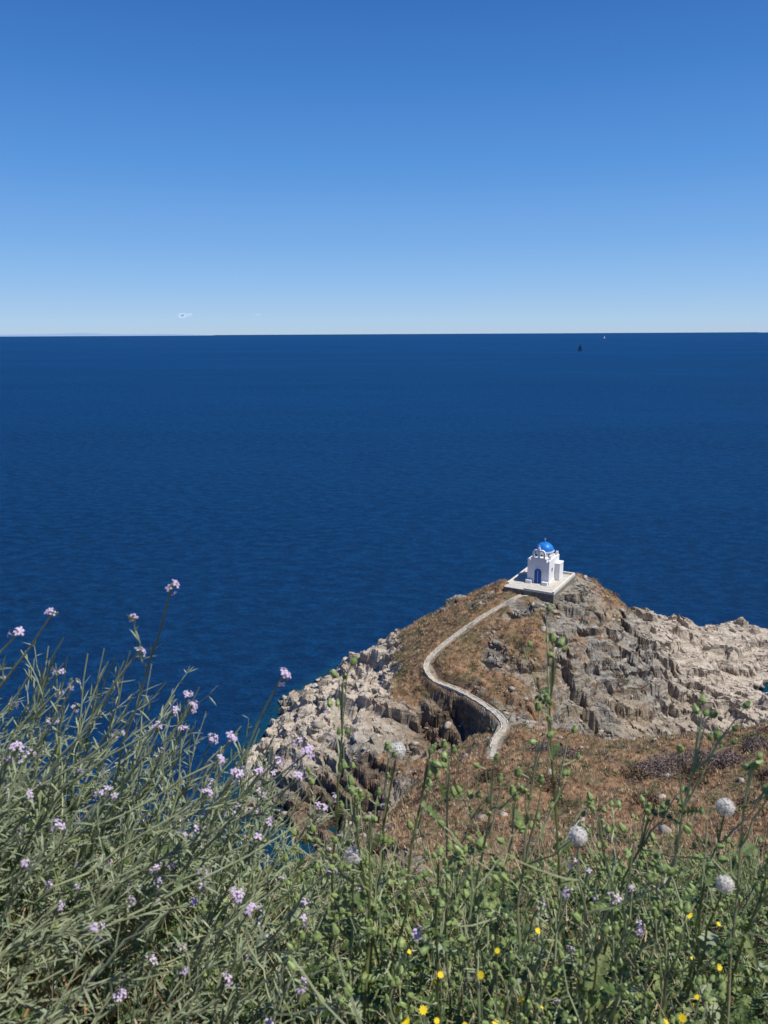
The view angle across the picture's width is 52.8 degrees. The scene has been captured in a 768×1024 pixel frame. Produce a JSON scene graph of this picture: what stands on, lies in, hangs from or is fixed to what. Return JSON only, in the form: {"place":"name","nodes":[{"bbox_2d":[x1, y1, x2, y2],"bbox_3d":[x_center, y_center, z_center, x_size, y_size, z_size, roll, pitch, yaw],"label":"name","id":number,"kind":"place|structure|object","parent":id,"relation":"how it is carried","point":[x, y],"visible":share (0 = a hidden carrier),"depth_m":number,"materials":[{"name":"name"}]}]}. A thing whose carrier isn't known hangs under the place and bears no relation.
{"place":"outdoors","nodes":[
{"label":"outdoors","id":0,"kind":"place"},
{"bbox_2d":[0,332,762,336],"bbox_3d":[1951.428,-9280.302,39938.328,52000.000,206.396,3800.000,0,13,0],"label":"distant island","id":1,"kind":"structure","parent":0,"point":[81,334],"depth_m":38584.36,"materials":[{"name":"grey"}]},
{"bbox_2d":[0,332,767,886],"bbox_3d":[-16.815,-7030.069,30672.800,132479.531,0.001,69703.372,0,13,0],"label":"sea water","id":2,"kind":"structure","parent":0,"point":[308,510],"depth_m":244.91,"materials":[{"name":"blue liquid"}]},
{"bbox_2d":[0,573,767,1023],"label":"rocky headland terrain","id":3,"kind":"structure","parent":0,"point":[434,710],"depth_m":91.92,"materials":[{"name":"brown stone"}]},
{"bbox_2d":[0,579,377,1023],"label":"wild stock bush","id":4,"kind":"object","parent":3,"relation":"on","point":[181,858],"visible":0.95,"depth_m":1.55,"materials":[{"name":"green plant"}]},
{"bbox_2d":[0,804,767,1023],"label":"herb foliage","id":5,"kind":"object","parent":3,"relation":"on","point":[741,1004],"visible":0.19,"depth_m":2.04,"materials":[{"name":"green plant"}]},
{"bbox_2d":[158,603,767,1023],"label":"sow thistle plants","id":6,"kind":"object","parent":3,"relation":"on","point":[512,963],"visible":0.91,"depth_m":1.47,"materials":[{"name":"green plant"}]},
{"bbox_2d":[423,594,520,747],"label":"path kerb wall","id":7,"kind":"structure","parent":3,"relation":"on","point":[456,691],"depth_m":90.12,"materials":[{"name":"stone"}]},
{"bbox_2d":[424,595,527,757],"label":"stone footpath","id":8,"kind":"structure","parent":3,"relation":"on","point":[499,735],"depth_m":91.07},
{"bbox_2d":[383,857,646,1023],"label":"wild stock seedlings","id":9,"kind":"object","parent":3,"relation":"on","point":[532,970],"visible":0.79,"depth_m":1.46,"materials":[{"name":"green plant"}]},
{"bbox_2d":[504,538,574,604],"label":"whitewashed chapel","id":10,"kind":"structure","parent":3,"relation":"on","point":[543,576],"depth_m":107.09,"materials":[{"name":"paint"}]},
{"bbox_2d":[533,567,542,583],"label":"arched door","id":11,"kind":"structure","parent":10,"relation":"in","point":[537,572],"depth_m":107.21,"materials":[{"name":"blue paint"}]},
{"bbox_2d":[362,913,721,1023],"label":"yellow wildflowers","id":12,"kind":"object","parent":3,"relation":"on","point":[423,1009],"visible":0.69,"depth_m":1.44,"materials":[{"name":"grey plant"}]},
{"bbox_2d":[360,572,767,896],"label":"dry grass","id":13,"kind":"structure","parent":3,"relation":"on","point":[433,844],"depth_m":62.67,"materials":[{"name":"plant"}]},
{"bbox_2d":[366,578,767,897],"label":"cushion shrubs","id":14,"kind":"object","parent":3,"relation":"on","point":[640,768],"visible":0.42,"depth_m":63.41,"materials":[{"name":"orange plant"}]},
{"bbox_2d":[0,731,767,1023],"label":"wild grass","id":15,"kind":"structure","parent":0,"point":[401,985],"depth_m":2.00,"materials":[{"name":"green plant"}]},
{"bbox_2d":[0,0,767,334],"label":"sky","id":16,"kind":"structure","parent":0,"point":[198,167],"materials":[{"name":"blue"}]}
]}

